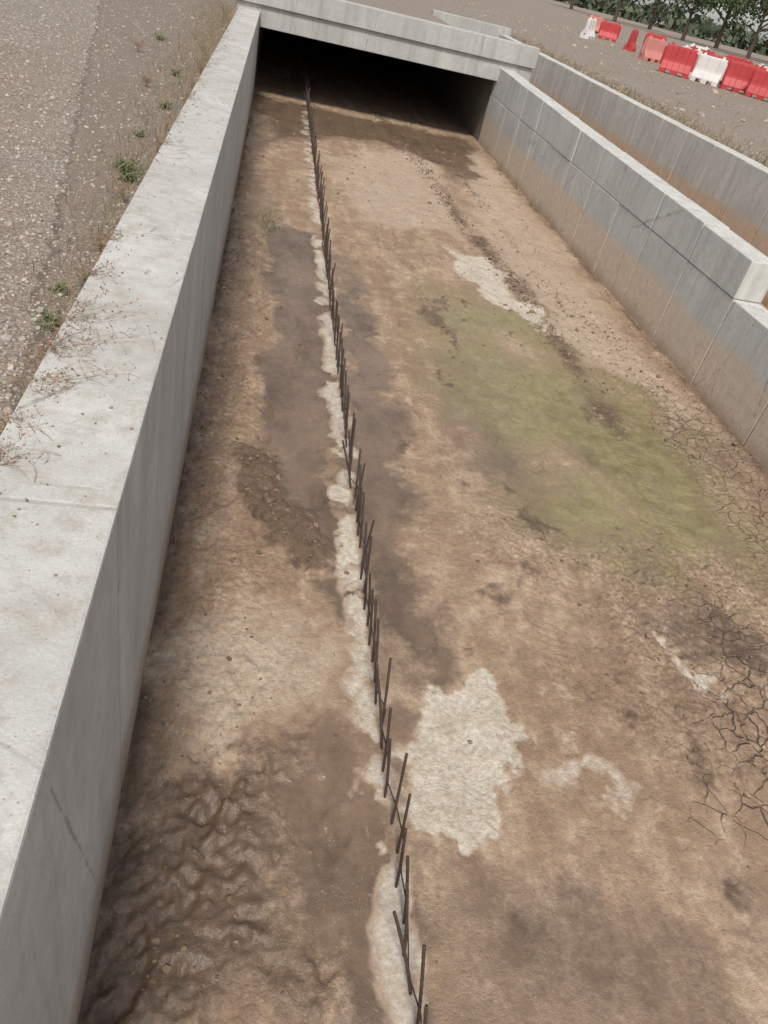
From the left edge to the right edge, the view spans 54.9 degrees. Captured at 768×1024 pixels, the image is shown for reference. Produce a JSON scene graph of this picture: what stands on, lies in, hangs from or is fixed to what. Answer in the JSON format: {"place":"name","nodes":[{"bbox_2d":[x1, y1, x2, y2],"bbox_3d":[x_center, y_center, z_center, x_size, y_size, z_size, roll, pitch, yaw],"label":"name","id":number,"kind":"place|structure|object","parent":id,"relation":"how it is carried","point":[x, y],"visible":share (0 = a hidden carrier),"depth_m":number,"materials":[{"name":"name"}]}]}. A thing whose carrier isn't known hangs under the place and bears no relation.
{"place":"outdoors","nodes":[
{"label":"outdoors","id":0,"kind":"place"},
{"bbox_2d":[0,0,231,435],"bbox_3d":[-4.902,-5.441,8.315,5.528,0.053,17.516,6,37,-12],"label":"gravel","id":1,"kind":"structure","parent":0,"point":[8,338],"depth_m":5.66,"materials":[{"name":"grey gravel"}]},
{"bbox_2d":[6,0,251,338],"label":"dead grass","id":2,"kind":"structure","parent":0,"point":[176,77],"depth_m":6.72,"materials":[{"name":"brown plant"}]},
{"bbox_2d":[236,0,450,25],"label":"gravel road","id":3,"kind":"structure","parent":0,"point":[402,10],"depth_m":25.43,"materials":[{"name":"grey gravel"}]},
{"bbox_2d":[0,0,767,434],"bbox_3d":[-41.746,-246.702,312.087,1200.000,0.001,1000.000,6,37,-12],"label":"ground","id":4,"kind":"structure","parent":0,"point":[538,14],"depth_m":8.11,"materials":[{"name":"gravel"}]},
{"bbox_2d":[0,427,44,467],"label":"dry weed","id":5,"kind":"object","parent":4,"relation":"on","point":[3,455],"visible":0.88,"depth_m":2.52,"materials":[{"name":"beige plant"}]},
{"bbox_2d":[0,400,48,436],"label":"dry weed","id":6,"kind":"object","parent":4,"relation":"on","point":[5,423],"visible":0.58,"depth_m":2.71,"materials":[{"name":"brown plant"}]},
{"bbox_2d":[38,309,64,329],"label":"green weed","id":7,"kind":"object","parent":4,"relation":"on","point":[46,319],"visible":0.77,"depth_m":3.46,"materials":[{"name":"green plant"}]},
{"bbox_2d":[21,328,91,369],"bbox_3d":[-1.403,-0.692,3.166,0.279,0.151,0.289,-6,41,-25],"label":"dry weed","id":8,"kind":"object","parent":4,"relation":"on","point":[35,360],"visible":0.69,"depth_m":3.12,"materials":[{"name":"brown plant"}]},
{"bbox_2d":[48,281,69,292],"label":"green weed","id":9,"kind":"object","parent":4,"relation":"on","point":[58,287],"visible":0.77,"depth_m":3.76,"materials":[{"name":"green plant"}]},
{"bbox_2d":[11,348,139,396],"bbox_3d":[-1.247,-0.534,2.984,0.465,0.183,0.335,-17,47,-35],"label":"dry weed","id":10,"kind":"object","parent":4,"relation":"on","point":[44,378],"visible":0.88,"depth_m":2.93,"materials":[{"name":"brown plant"}]},
{"bbox_2d":[55,258,119,287],"bbox_3d":[-1.525,-1.233,3.811,0.303,0.196,0.210,-7,42,-27],"label":"dry weed","id":11,"kind":"object","parent":4,"relation":"on","point":[85,277],"visible":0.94,"depth_m":3.81,"materials":[{"name":"brown plant"}]},
{"bbox_2d":[38,284,146,336],"bbox_3d":[-1.333,-0.894,3.422,0.304,0.189,0.454,26,38,15],"label":"dry weed","id":12,"kind":"object","parent":4,"relation":"on","point":[86,303],"visible":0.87,"depth_m":3.40,"materials":[{"name":"brown plant"}]},
{"bbox_2d":[29,313,156,356],"bbox_3d":[-1.265,-0.741,3.221,0.514,0.216,0.354,6,37,-12],"label":"dry weed","id":13,"kind":"object","parent":4,"relation":"on","point":[51,339],"visible":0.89,"depth_m":3.19,"materials":[{"name":"brown plant"}]},
{"bbox_2d":[86,224,128,254],"bbox_3d":[-1.603,-1.570,4.253,0.231,0.147,0.216,19,37,6],"label":"dry weed","id":14,"kind":"object","parent":4,"relation":"on","point":[102,243],"visible":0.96,"depth_m":4.23,"materials":[{"name":"brown plant"}]},
{"bbox_2d":[102,172,141,199],"bbox_3d":[-1.766,-2.199,5.016,0.358,0.153,0.232,31,40,21],"label":"dry weed","id":15,"kind":"object","parent":4,"relation":"on","point":[121,188],"visible":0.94,"depth_m":4.99,"materials":[{"name":"brown plant"}]},
{"bbox_2d":[105,152,143,174],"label":"green weed","id":16,"kind":"object","parent":4,"relation":"on","point":[130,165],"visible":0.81,"depth_m":5.51,"materials":[{"name":"green plant"}]},
{"bbox_2d":[113,167,142,182],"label":"green weed","id":17,"kind":"object","parent":4,"relation":"on","point":[129,177],"visible":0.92,"depth_m":5.34,"materials":[{"name":"green plant"}]},
{"bbox_2d":[0,7,259,1023],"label":"channel retaining wall","id":18,"kind":"structure","parent":4,"relation":"on","point":[74,639],"depth_m":2.68,"materials":[{"name":"concrete"}]},
{"bbox_2d":[32,95,214,481],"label":"twigs","id":19,"kind":"object","parent":18,"relation":"on","point":[119,312],"visible":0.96,"depth_m":3.54,"materials":[{"name":"brown wood"}]},
{"bbox_2d":[2,30,249,604],"bbox_3d":[-1.749,-3.887,7.220,0.441,0.017,13.986,6,37,-12],"label":"debris","id":20,"kind":"object","parent":18,"relation":"on","point":[131,428],"depth_m":3.57,"materials":[{"name":"stone"}]},
{"bbox_2d":[132,127,147,137],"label":"green weed","id":21,"kind":"object","parent":4,"relation":"on","point":[144,130],"visible":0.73,"depth_m":6.37,"materials":[{"name":"green plant"}]},
{"bbox_2d":[129,33,151,51],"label":"dry weed","id":22,"kind":"object","parent":4,"relation":"on","point":[139,44],"visible":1,"depth_m":9.54,"materials":[{"name":"brown plant"}]},
{"bbox_2d":[139,72,158,86],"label":"dry weed","id":23,"kind":"object","parent":4,"relation":"on","point":[144,78],"visible":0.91,"depth_m":7.98,"materials":[{"name":"brown plant"}]},
{"bbox_2d":[152,32,166,40],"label":"green weed","id":24,"kind":"object","parent":4,"relation":"on","point":[159,37],"visible":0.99,"depth_m":10.67,"materials":[{"name":"green plant"}]},
{"bbox_2d":[158,99,174,108],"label":"green weed","id":25,"kind":"object","parent":4,"relation":"on","point":[165,104],"visible":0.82,"depth_m":7.39,"materials":[{"name":"green plant"}]},
{"bbox_2d":[148,130,184,151],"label":"dry weed","id":26,"kind":"object","parent":4,"relation":"on","point":[162,139],"visible":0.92,"depth_m":6.07,"materials":[{"name":"beige plant"}]},
{"bbox_2d":[159,112,181,130],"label":"dry weed","id":27,"kind":"object","parent":4,"relation":"on","point":[170,122],"visible":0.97,"depth_m":6.70,"materials":[{"name":"brown plant"}]},
{"bbox_2d":[169,68,181,75],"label":"green weed","id":28,"kind":"object","parent":4,"relation":"on","point":[174,73],"visible":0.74,"depth_m":8.83,"materials":[{"name":"green plant"}]},
{"bbox_2d":[179,87,201,103],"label":"dry weed","id":29,"kind":"object","parent":4,"relation":"on","point":[184,97],"visible":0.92,"depth_m":7.63,"materials":[{"name":"beige plant"}]},
{"bbox_2d":[187,27,206,38],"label":"dry weed","id":30,"kind":"object","parent":4,"relation":"on","point":[196,32],"visible":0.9,"depth_m":11.47,"materials":[{"name":"brown plant"}]},
{"bbox_2d":[185,71,209,88],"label":"dry weed","id":31,"kind":"object","parent":4,"relation":"on","point":[191,81],"visible":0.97,"depth_m":8.43,"materials":[{"name":"brown plant"}]},
{"bbox_2d":[192,57,224,72],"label":"dry weed","id":32,"kind":"object","parent":4,"relation":"on","point":[204,64],"visible":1,"depth_m":9.24,"materials":[{"name":"brown plant"}]},
{"bbox_2d":[200,44,226,58],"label":"dry weed","id":33,"kind":"object","parent":4,"relation":"on","point":[209,51],"visible":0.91,"depth_m":10.13,"materials":[{"name":"brown plant"}]},
{"bbox_2d":[204,17,241,36],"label":"dry weed","id":34,"kind":"object","parent":4,"relation":"on","point":[216,27],"visible":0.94,"depth_m":12.03,"materials":[{"name":"brown plant"}]},
{"bbox_2d":[215,9,232,24],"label":"dry weed","id":35,"kind":"object","parent":4,"relation":"on","point":[227,18],"visible":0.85,"depth_m":13.23,"materials":[{"name":"brown plant"}]},
{"bbox_2d":[237,0,539,140],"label":"box culvert","id":36,"kind":"object","parent":4,"relation":"on","point":[456,69],"visible":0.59,"depth_m":16.82,"materials":[{"name":"concrete"}]},
{"bbox_2d":[431,9,511,37],"bbox_3d":[3.182,-18.020,27.917,3.050,1.000,0.490,6,37,-12],"label":"culvert headwall","id":37,"kind":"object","parent":4,"relation":"on","point":[470,24],"visible":0.45,"depth_m":27.54,"materials":[{"name":"concrete"}]},
{"bbox_2d":[569,0,573,9],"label":"broadleaf tree","id":38,"kind":"object","parent":4,"relation":"on","point":[571,4],"visible":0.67,"depth_m":127.33,"materials":[{"name":"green plant"}]},
{"bbox_2d":[580,17,596,39],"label":"traffic barrier","id":39,"kind":"object","parent":4,"relation":"on","point":[588,32],"visible":0.99,"depth_m":42.22,"materials":[{"name":"white plastic"}]},
{"bbox_2d":[584,14,603,33],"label":"traffic barrier","id":40,"kind":"object","parent":4,"relation":"on","point":[599,21],"visible":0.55,"depth_m":53.48,"materials":[{"name":"plastic"}]},
{"bbox_2d":[443,0,767,158],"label":"rubble","id":41,"kind":"object","parent":4,"relation":"on","point":[701,114],"visible":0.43,"depth_m":26.35,"materials":[{"name":"stone"}]},
{"bbox_2d":[597,20,621,41],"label":"traffic barrier","id":42,"kind":"object","parent":4,"relation":"on","point":[608,30],"visible":0.99,"depth_m":46.88,"materials":[{"name":"red plastic"}]},
{"bbox_2d":[459,1,767,167],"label":"dry scrub","id":43,"kind":"object","parent":4,"relation":"on","point":[594,77],"visible":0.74,"depth_m":18.57,"materials":[{"name":"beige plant"}]},
{"bbox_2d":[478,68,767,471],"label":"channel divider wall","id":44,"kind":"structure","parent":4,"relation":"on","point":[682,278],"depth_m":9.93,"materials":[{"name":"concrete"}]},
{"bbox_2d":[623,29,638,51],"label":"traffic barrier","id":45,"kind":"object","parent":4,"relation":"on","point":[630,45],"visible":1,"depth_m":41.02,"materials":[{"name":"red plastic"}]},
{"bbox_2d":[499,34,767,307],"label":"channel wall","id":46,"kind":"structure","parent":4,"relation":"on","point":[726,185],"depth_m":15.24,"materials":[{"name":"grey concrete"}]},
{"bbox_2d":[612,0,659,21],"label":"broadleaf tree","id":47,"kind":"object","parent":4,"relation":"on","point":[614,19],"visible":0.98,"depth_m":115.31,"materials":[{"name":"green plant"}]},
{"bbox_2d":[637,35,666,63],"bbox_3d":[13.237,-22.745,36.347,1.315,1.030,0.540,-6,41,-25],"label":"traffic barrier","id":48,"kind":"object","parent":4,"relation":"on","point":[652,50],"visible":0.97,"depth_m":36.23,"materials":[{"name":"plastic"}]},
{"bbox_2d":[642,32,666,47],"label":"traffic barrier","id":49,"kind":"object","parent":4,"relation":"on","point":[656,36],"visible":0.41,"depth_m":45.64,"materials":[{"name":"red plastic"}]},
{"bbox_2d":[556,0,767,55],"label":"distant trees","id":50,"kind":"object","parent":4,"relation":"on","point":[699,27],"visible":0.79,"depth_m":198.30,"materials":[{"name":"green plant"}]},
{"bbox_2d":[638,0,691,29],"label":"broadleaf tree","id":51,"kind":"object","parent":4,"relation":"on","point":[653,17],"visible":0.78,"depth_m":129.50,"materials":[{"name":"green plant"}]},
{"bbox_2d":[658,42,698,78],"bbox_3d":[12.306,-18.889,30.912,1.404,1.100,0.577,22,37,10],"label":"traffic barrier","id":52,"kind":"object","parent":4,"relation":"on","point":[675,60],"visible":1,"depth_m":30.81,"materials":[{"name":"red plastic"}]},
{"bbox_2d":[682,45,702,75],"bbox_3d":[13.656,-20.285,33.221,0.567,1.082,1.381,-5,41,-24],"label":"traffic barrier","id":53,"kind":"object","parent":4,"relation":"on","point":[698,50],"visible":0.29,"depth_m":32.63,"materials":[{"name":"white plastic"}]},
{"bbox_2d":[658,0,733,40],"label":"broadleaf tree","id":54,"kind":"object","parent":4,"relation":"on","point":[696,4],"visible":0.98,"depth_m":104.49,"materials":[{"name":"green plant"}]},
{"bbox_2d":[688,43,708,50],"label":"traffic barrier","id":55,"kind":"object","parent":4,"relation":"on","point":[700,47],"visible":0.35,"depth_m":44.45,"materials":[{"name":"white plastic"}]},
{"bbox_2d":[690,45,711,54],"bbox_3d":[15.222,-21.960,35.951,0.567,1.082,1.381,-13,45,-32],"label":"traffic barrier","id":56,"kind":"object","parent":4,"relation":"on","point":[707,51],"visible":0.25,"depth_m":35.51,"materials":[{"name":"red plastic"}]},
{"bbox_2d":[689,52,728,86],"bbox_3d":[13.543,-18.413,30.763,1.327,1.039,0.545,31,40,21],"label":"traffic barrier","id":57,"kind":"object","parent":4,"relation":"on","point":[708,69],"visible":1,"depth_m":30.66,"materials":[{"name":"white plastic"}]},
{"bbox_2d":[708,52,734,84],"bbox_3d":[14.792,-19.679,32.814,1.381,1.082,0.567,17,37,4],"label":"traffic barrier","id":58,"kind":"object","parent":4,"relation":"on","point":[718,56],"visible":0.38,"depth_m":32.50,"materials":[{"name":"red plastic"}]},
{"bbox_2d":[683,0,767,48],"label":"broadleaf tree","id":59,"kind":"object","parent":4,"relation":"on","point":[719,37],"visible":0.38,"depth_m":113.33,"materials":[{"name":"green plant"}]},
{"bbox_2d":[726,54,747,60],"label":"traffic barrier","id":60,"kind":"object","parent":4,"relation":"on","point":[735,57],"visible":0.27,"depth_m":42.36,"materials":[{"name":"red plastic"}]},
{"bbox_2d":[720,59,759,93],"bbox_3d":[14.678,-17.880,30.409,1.392,1.090,0.571,20,37,8],"label":"traffic barrier","id":61,"kind":"object","parent":4,"relation":"on","point":[736,76],"visible":0.77,"depth_m":30.34,"materials":[{"name":"red plastic"}]},
{"bbox_2d":[718,0,767,58],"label":"broadleaf tree","id":62,"kind":"object","parent":4,"relation":"on","point":[760,26],"visible":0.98,"depth_m":98.83,"materials":[{"name":"green plant"}]},
{"bbox_2d":[729,60,766,90],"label":"traffic barrier","id":63,"kind":"object","parent":4,"relation":"on","point":[762,66],"visible":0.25,"depth_m":32.11,"materials":[{"name":"red plastic"}]},
{"bbox_2d":[744,67,767,100],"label":"traffic barrier","id":64,"kind":"object","parent":4,"relation":"on","point":[757,84],"visible":0.99,"depth_m":29.67,"materials":[{"name":"red plastic"}]},
{"bbox_2d":[78,28,767,1023],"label":"channel floor","id":65,"kind":"structure","parent":0,"point":[556,814],"depth_m":4.68,"materials":[{"name":"brown soil"}]},
{"bbox_2d":[241,207,282,234],"bbox_3d":[-1.654,-4.088,10.234,0.517,0.147,1.136,12,36,-3],"label":"grass tuft","id":66,"kind":"object","parent":65,"relation":"on","point":[267,217],"visible":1,"depth_m":10.25,"materials":[{"name":"green plant"}]},
{"bbox_2d":[302,62,427,1023],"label":"rebar row","id":67,"kind":"object","parent":65,"relation":"on","point":[375,646],"visible":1,"depth_m":4.64,"materials":[{"name":"metal"}]},
{"bbox_2d":[92,111,767,1023],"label":"mud clods","id":68,"kind":"object","parent":65,"relation":"on","point":[230,897],"visible":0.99,"depth_m":5.97,"materials":[{"name":"soil"}]},
{"bbox_2d":[633,0,767,44],"label":"sky","id":69,"kind":"structure","parent":0,"point":[714,15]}
]}

